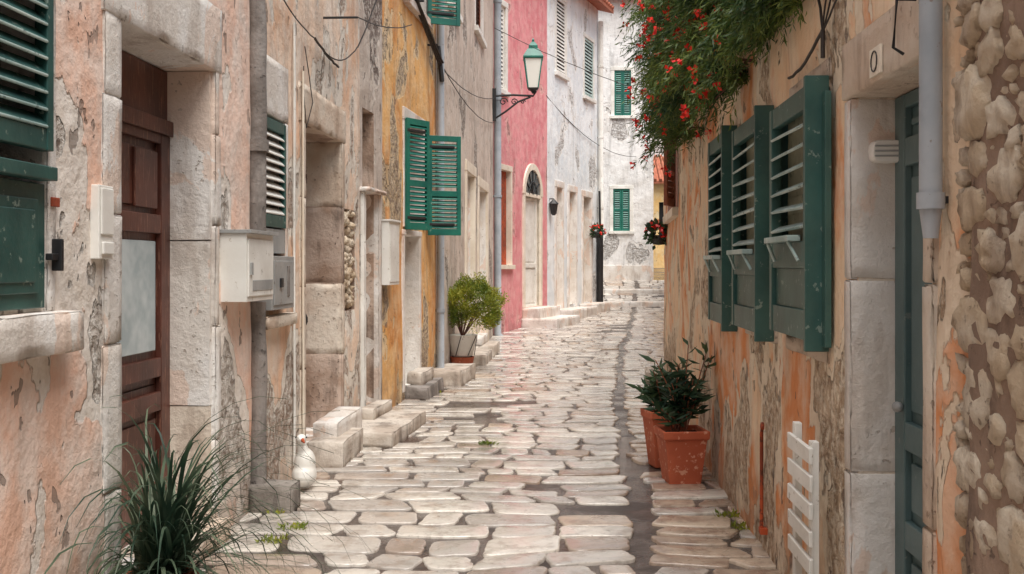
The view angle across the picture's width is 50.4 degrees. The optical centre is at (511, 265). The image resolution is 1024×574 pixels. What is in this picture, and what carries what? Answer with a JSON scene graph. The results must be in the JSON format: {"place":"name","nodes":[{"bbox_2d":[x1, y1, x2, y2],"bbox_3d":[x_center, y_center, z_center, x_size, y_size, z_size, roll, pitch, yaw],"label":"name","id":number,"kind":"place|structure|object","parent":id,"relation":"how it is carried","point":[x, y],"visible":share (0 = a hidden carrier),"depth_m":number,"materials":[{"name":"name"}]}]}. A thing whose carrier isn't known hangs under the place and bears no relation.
{"place":"outdoors","nodes":[
{"label":"outdoors","id":0,"kind":"place"},
{"bbox_2d":[196,268,781,573],"bbox_3d":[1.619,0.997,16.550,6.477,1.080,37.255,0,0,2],"label":"cobbled pavement","id":1,"kind":"structure","parent":0,"point":[687,539],"depth_m":7.25,"materials":[{"name":"stone"}]},
{"bbox_2d":[0,0,251,573],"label":"walls","id":2,"kind":"structure","parent":1,"relation":"on","point":[50,422],"depth_m":4.29,"materials":[{"name":"beige paint"}]},
{"bbox_2d":[0,0,63,310],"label":"window shutters","id":3,"kind":"object","parent":2,"relation":"attached to","point":[21,244],"depth_m":3.84,"materials":[{"name":"green paint"}]},
{"bbox_2d":[50,197,59,206],"bbox_3d":[-1.711,-0.237,4.076,0.010,0.035,0.061,0,0,3],"label":"wall tag","id":4,"kind":"object","parent":2,"relation":"attached to","point":[54,201],"depth_m":4.06,"materials":[{"name":"metal"}]},
{"bbox_2d":[90,184,113,258],"bbox_3d":[-1.680,-0.177,4.471,0.052,0.302,0.140,0,0,3],"label":"intercom panel","id":5,"kind":"object","parent":2,"relation":"attached to","point":[102,219],"visible":1,"depth_m":4.42,"materials":[{"name":"white plastic"}]},
{"bbox_2d":[0,0,230,573],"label":"stone surrounds","id":6,"kind":"object","parent":2,"relation":"attached to","point":[191,30],"visible":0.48,"depth_m":5.80,"materials":[{"name":"stone"}]},
{"bbox_2d":[119,51,173,547],"bbox_3d":[-1.897,0.163,5.323,0.114,2.435,1.223,0,0,3],"label":"wooden door","id":7,"kind":"structure","parent":2,"relation":"attached to","point":[147,129],"depth_m":5.61,"materials":[{"name":"brown wood"}]},
{"bbox_2d":[219,229,278,301],"bbox_3d":[-1.528,0.001,6.331,0.190,0.404,0.577,0,0,3],"label":"electric meter box","id":8,"kind":"object","parent":2,"relation":"attached to","point":[246,260],"visible":0.94,"depth_m":6.06,"materials":[{"name":"white plastic"}]},
{"bbox_2d":[248,0,299,515],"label":"rain downpipe","id":9,"kind":"object","parent":2,"relation":"attached to","point":[259,145],"visible":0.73,"depth_m":6.63,"materials":[{"name":"metal"}]},
{"bbox_2d":[44,395,372,573],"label":"potted spider plant","id":10,"kind":"object","parent":1,"relation":"on","point":[163,542],"visible":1,"depth_m":4.45,"materials":[{"name":"green plant"}]},
{"bbox_2d":[292,434,316,487],"bbox_3d":[-1.390,1.305,7.284,0.165,0.366,0.223,0,0,0],"label":"goose statue","id":11,"kind":"object","parent":1,"relation":"on","point":[307,466],"visible":0.86,"depth_m":7.22,"materials":[{"name":"white ceramic"}]},
{"bbox_2d":[265,0,359,478],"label":"walls","id":12,"kind":"structure","parent":1,"relation":"on","point":[329,79],"depth_m":8.05,"materials":[{"name":"beige paint"}]},
{"bbox_2d":[266,117,285,253],"bbox_3d":[-1.574,-0.515,7.111,0.060,0.870,0.567,0,0,3],"label":"window shutter","id":13,"kind":"object","parent":12,"relation":"attached to","point":[276,221],"depth_m":7.20,"materials":[{"name":"green paint"}]},
{"bbox_2d":[260,256,293,310],"bbox_3d":[-1.523,0.110,7.039,0.130,0.340,0.546,0,0,3],"label":"gas meter cabinet","id":14,"kind":"object","parent":12,"relation":"attached to","point":[283,282],"visible":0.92,"depth_m":6.98,"materials":[{"name":"grey metal"}]},
{"bbox_2d":[266,55,345,445],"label":"stone surrounds","id":15,"kind":"object","parent":12,"relation":"attached to","point":[324,304],"visible":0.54,"depth_m":9.26,"materials":[{"name":"stone"}]},
{"bbox_2d":[305,174,307,368],"bbox_3d":[-1.690,0.300,8.640,0.361,2.160,1.281,0,0,0],"label":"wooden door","id":16,"kind":"structure","parent":12,"relation":"attached to","point":[305,286],"depth_m":8.04,"materials":[{"name":"brown wood"}]},
{"bbox_2d":[283,0,411,465],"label":"overhead cables","id":17,"kind":"object","parent":12,"relation":"attached to","point":[328,56],"visible":0.97,"depth_m":7.83,"materials":[{"name":"black rubber"}]},
{"bbox_2d":[344,210,355,309],"bbox_3d":[-1.502,-0.045,9.685,0.147,0.941,0.642,0,0,3],"label":"exposed rubble","id":18,"kind":"object","parent":12,"relation":"on","point":[349,272],"visible":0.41,"depth_m":9.72,"materials":[{"name":"stone"}]},
{"bbox_2d":[308,406,363,467],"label":"door steps","id":19,"kind":"structure","parent":1,"relation":"on","point":[344,441],"depth_m":8.30,"materials":[{"name":"beige stone"}]},
{"bbox_2d":[359,0,381,405],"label":"walls","id":20,"kind":"structure","parent":1,"relation":"on","point":[370,98],"depth_m":10.75,"materials":[{"name":"grey paint"}]},
{"bbox_2d":[360,187,386,406],"bbox_3d":[-1.458,0.380,10.553,0.342,2.242,0.690,0,0,7],"label":"doorway","id":21,"kind":"structure","parent":20,"relation":"attached to","point":[371,224],"depth_m":10.74,"materials":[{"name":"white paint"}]},
{"bbox_2d":[362,399,425,448],"bbox_3d":[-1.141,1.401,9.690,0.644,0.252,1.500,0,0,0],"label":"door step","id":22,"kind":"object","parent":1,"relation":"on","point":[384,426],"depth_m":9.60,"materials":[{"name":"beige stone"}]},
{"bbox_2d":[382,0,435,406],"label":"walls","id":23,"kind":"structure","parent":1,"relation":"on","point":[408,70],"depth_m":12.02,"materials":[{"name":"paint"}]},
{"bbox_2d":[381,219,400,284],"bbox_3d":[-1.232,-0.134,11.115,0.100,0.661,0.466,0,0,7],"label":"utility box","id":24,"kind":"object","parent":23,"relation":"attached to","point":[390,251],"visible":1,"depth_m":10.91,"materials":[{"name":"white plastic"}]},
{"bbox_2d":[401,0,432,392],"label":"window surrounds","id":25,"kind":"object","parent":23,"relation":"attached to","point":[412,6],"visible":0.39,"depth_m":12.31,"materials":[{"name":"stone"}]},
{"bbox_2d":[405,0,460,235],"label":"green shutters","id":26,"kind":"object","parent":23,"relation":"attached to","point":[427,218],"visible":0.96,"depth_m":13.28,"materials":[{"name":"paint"}]},
{"bbox_2d":[435,1,444,367],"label":"rain downpipe","id":27,"kind":"object","parent":23,"relation":"attached to","point":[440,309],"visible":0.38,"depth_m":13.90,"materials":[{"name":"grey metal"}]},
{"bbox_2d":[405,367,441,399],"bbox_3d":[-1.010,1.365,12.577,0.300,0.345,0.930,0,0,7],"label":"rough stone step","id":28,"kind":"object","parent":1,"relation":"on","point":[424,383],"visible":0.87,"depth_m":12.32,"materials":[{"name":"grey stone"}]},
{"bbox_2d":[435,363,475,386],"bbox_3d":[-0.767,1.415,14.025,0.434,0.229,1.209,0,0,7],"label":"door step","id":29,"kind":"object","parent":1,"relation":"on","point":[455,374],"depth_m":13.58,"materials":[{"name":"stone"}]},
{"bbox_2d":[436,0,492,366],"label":"walls","id":30,"kind":"structure","parent":1,"relation":"on","point":[468,62],"depth_m":17.62,"materials":[{"name":"beige paint"}]},
{"bbox_2d":[415,0,493,122],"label":"facade cable bundle","id":31,"kind":"object","parent":30,"relation":"attached to","point":[436,48],"visible":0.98,"depth_m":13.50,"materials":[{"name":"rubber"}]},
{"bbox_2d":[447,0,488,340],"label":"doors and windows","id":32,"kind":"structure","parent":30,"relation":"attached to","point":[471,170],"depth_m":18.55,"materials":[{"name":"beige paint"}]},
{"bbox_2d":[493,0,502,335],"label":"rain downpipe","id":33,"kind":"object","parent":30,"relation":"attached to","point":[497,196],"visible":0.71,"depth_m":22.31,"materials":[{"name":"grey metal"}]},
{"bbox_2d":[492,38,542,121],"bbox_3d":[0.115,-3.796,22.199,1.042,1.703,0.410,0,0,0],"label":"street lamp","id":34,"kind":"object","parent":30,"relation":"attached to","point":[532,58],"visible":0.99,"depth_m":22.08,"materials":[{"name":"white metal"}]},
{"bbox_2d":[447,272,509,363],"bbox_3d":[-0.517,0.784,15.301,1.000,1.432,0.958,0,0,0],"label":"potted bush","id":35,"kind":"object","parent":1,"relation":"on","point":[462,345],"visible":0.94,"depth_m":15.13,"materials":[{"name":"green plant"}]},
{"bbox_2d":[472,333,499,365],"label":"door steps","id":36,"kind":"structure","parent":1,"relation":"on","point":[486,350],"depth_m":17.86,"materials":[{"name":"stone"}]},
{"bbox_2d":[254,391,749,543],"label":"weeds","id":37,"kind":"object","parent":1,"relation":"on","point":[724,513],"visible":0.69,"depth_m":6.21,"materials":[{"name":"green plant"}]},
{"bbox_2d":[493,0,546,334],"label":"walls","id":38,"kind":"structure","parent":1,"relation":"on","point":[523,136],"depth_m":24.16,"materials":[{"name":"pink paint"}]},
{"bbox_2d":[501,0,542,307],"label":"door and windows","id":39,"kind":"structure","parent":38,"relation":"attached to","point":[532,185],"depth_m":24.86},
{"bbox_2d":[521,306,579,328],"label":"door steps","id":40,"kind":"structure","parent":1,"relation":"on","point":[542,317],"depth_m":24.29,"materials":[{"name":"beige stone"}]},
{"bbox_2d":[547,0,597,308],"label":"walls","id":41,"kind":"structure","parent":1,"relation":"on","point":[572,155],"depth_m":28.50,"materials":[{"name":"white paint"}]},
{"bbox_2d":[549,198,557,214],"bbox_3d":[1.013,-1.427,26.402,0.240,0.413,0.208,0,0,0],"label":"wall lantern","id":42,"kind":"object","parent":41,"relation":"attached to","point":[553,203],"depth_m":26.34,"materials":[{"name":"black metal"}]},
{"bbox_2d":[495,28,640,156],"bbox_3d":[1.764,-3.973,27.789,3.483,1.760,14.545,0,0,4],"label":"overhead wire","id":43,"kind":"object","parent":41,"relation":"attached to","point":[585,70],"visible":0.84,"depth_m":21.86,"materials":[{"name":"rubber"}]},
{"bbox_2d":[554,0,596,307],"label":"doors and windows","id":44,"kind":"structure","parent":41,"relation":"attached to","point":[590,99],"depth_m":27.98,"materials":[{"name":"wood"}]},
{"bbox_2d":[589,222,605,238],"bbox_3d":[2.356,-0.969,30.009,0.468,0.471,0.534,0,0,23],"label":"hanging flower basket","id":45,"kind":"object","parent":41,"relation":"hanging from","point":[597,234],"visible":1,"depth_m":29.91,"materials":[{"name":"red plant"}]},
{"bbox_2d":[597,21,603,279],"bbox_3d":[2.519,-2.790,30.770,0.212,8.221,0.170,0,0,0],"label":"rain downpipe","id":46,"kind":"object","parent":41,"relation":"attached to","point":[600,66],"visible":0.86,"depth_m":30.72,"materials":[{"name":"grey metal"}]},
{"bbox_2d":[587,0,613,13],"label":"roof","id":47,"kind":"structure","parent":41,"relation":"on","point":[604,5],"depth_m":30.11,"materials":[{"name":"tile"}]},
{"bbox_2d":[560,302,609,317],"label":"door steps","id":48,"kind":"structure","parent":1,"relation":"on","point":[583,310],"depth_m":28.06,"materials":[{"name":"stone"}]},
{"bbox_2d":[597,191,602,301],"bbox_3d":[2.481,-0.400,30.625,0.171,3.400,0.180,0,0,0],"label":"drainpipe","id":49,"kind":"object","parent":1,"relation":"on","point":[600,270],"visible":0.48,"depth_m":30.55,"materials":[{"name":"black metal"}]},
{"bbox_2d":[598,0,652,265],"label":"walls","id":50,"kind":"structure","parent":1,"relation":"on","point":[634,249],"depth_m":35.03,"materials":[{"name":"white paint"}]},
{"bbox_2d":[603,67,653,280],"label":"windows","id":51,"kind":"structure","parent":50,"relation":"attached to","point":[633,273],"depth_m":35.03,"materials":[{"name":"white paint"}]},
{"bbox_2d":[603,289,663,306],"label":"street steps","id":52,"kind":"structure","parent":1,"relation":"on","point":[635,303],"depth_m":31.36,"materials":[{"name":"stone"}]},
{"bbox_2d":[623,360,673,467],"bbox_3d":[1.106,1.097,8.137,0.423,0.806,0.492,0,0,-35],"label":"potted oleander","id":53,"kind":"object","parent":1,"relation":"on","point":[652,390],"visible":0.57,"depth_m":8.11,"materials":[{"name":"plant"}]},
{"bbox_2d":[653,139,663,155],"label":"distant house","id":54,"kind":"structure","parent":1,"relation":"on","point":[658,150],"depth_m":49.98,"materials":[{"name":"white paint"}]},
{"bbox_2d":[653,155,664,267],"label":"yellow house","id":55,"kind":"structure","parent":1,"relation":"on","point":[658,213],"depth_m":42.88,"materials":[{"name":"paint"}]},
{"bbox_2d":[639,337,715,483],"bbox_3d":[1.157,1.001,7.596,0.587,0.998,0.506,0,0,0],"label":"potted oleander","id":56,"kind":"object","parent":1,"relation":"on","point":[682,443],"visible":1,"depth_m":7.47,"materials":[{"name":"plant"}]},
{"bbox_2d":[663,107,694,424],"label":"walls","id":57,"kind":"structure","parent":1,"relation":"on","point":[679,277],"depth_m":10.28,"materials":[{"name":"orange paint"}]},
{"bbox_2d":[642,218,667,250],"bbox_3d":[1.845,-0.395,13.602,0.430,0.415,0.462,0,0,0],"label":"hanging flower basket","id":58,"kind":"object","parent":57,"relation":"hanging from","point":[652,227],"visible":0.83,"depth_m":13.52,"materials":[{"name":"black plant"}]},
{"bbox_2d":[663,139,678,223],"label":"brown shutters","id":59,"kind":"object","parent":57,"relation":"attached to","point":[670,194],"visible":0.41,"depth_m":11.13,"materials":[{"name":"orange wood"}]},
{"bbox_2d":[787,421,818,573],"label":"white slatted panel","id":60,"kind":"object","parent":1,"relation":"on","point":[806,480],"visible":1,"depth_m":4.22,"materials":[{"name":"paint"}]},
{"bbox_2d":[693,0,970,573],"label":"walls","id":61,"kind":"structure","parent":1,"relation":"on","point":[779,388],"depth_m":4.71,"materials":[{"name":"orange paint"}]},
{"bbox_2d":[615,0,806,176],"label":"flowering climbing shrub","id":62,"kind":"object","parent":61,"relation":"attached to","point":[692,44],"visible":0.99,"depth_m":6.50,"materials":[{"name":"green plant"}]},
{"bbox_2d":[759,422,767,534],"bbox_3d":[1.315,1.105,5.658,0.055,0.590,0.120,0,0,8],"label":"rusty water pipe","id":63,"kind":"object","parent":61,"relation":"attached to","point":[763,530],"visible":0.95,"depth_m":5.68,"materials":[{"name":"metal"}]},
{"bbox_2d":[703,75,831,351],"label":"green shutters","id":64,"kind":"object","parent":61,"relation":"attached to","point":[769,262],"visible":0.99,"depth_m":5.04,"materials":[{"name":"paint"}]},
{"bbox_2d":[787,0,836,78],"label":"wall cables","id":65,"kind":"object","parent":61,"relation":"attached to","point":[821,36],"depth_m":4.24,"materials":[{"name":"rubber"}]},
{"bbox_2d":[737,0,938,573],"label":"stone surrounds","id":66,"kind":"object","parent":61,"relation":"attached to","point":[869,498],"visible":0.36,"depth_m":3.94,"materials":[{"name":"stone"}]},
{"bbox_2d":[869,44,882,78],"bbox_3d":[1.196,-0.672,3.582,0.015,0.093,0.121,0,0,3],"label":"house number plate","id":67,"kind":"object","parent":66,"relation":"attached to","point":[876,61],"visible":1,"depth_m":3.56,"materials":[{"name":"white ceramic"}]},
{"bbox_2d":[868,140,898,163],"bbox_3d":[1.354,-0.411,3.919,0.128,0.084,0.050,0,0,3],"label":"vent","id":68,"kind":"object","parent":61,"relation":"attached to","point":[884,151],"visible":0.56,"depth_m":3.90,"materials":[{"name":"white plastic"}]},
{"bbox_2d":[892,0,915,55],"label":"wall hook","id":69,"kind":"object","parent":61,"relation":"attached to","point":[893,40],"depth_m":3.19,"materials":[{"name":"black metal"}]},
{"bbox_2d":[892,88,931,573],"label":"teal door","id":70,"kind":"structure","parent":61,"relation":"attached to","point":[907,403],"depth_m":3.83,"materials":[{"name":"paint"}]},
{"bbox_2d":[916,0,948,237],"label":"rain downpipe","id":71,"kind":"object","parent":61,"relation":"attached to","point":[932,199],"visible":0.96,"depth_m":2.96,"materials":[{"name":"grey metal"}]},
{"bbox_2d":[965,0,1023,573],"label":"walls","id":72,"kind":"structure","parent":1,"relation":"on","point":[986,562],"depth_m":2.61,"materials":[{"name":"stone"}]},
{"bbox_2d":[950,0,1023,573],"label":"rubble stones","id":73,"kind":"object","parent":72,"relation":"attached to","point":[978,112],"visible":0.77,"depth_m":2.62,"materials":[{"name":"beige stone"}]}
]}

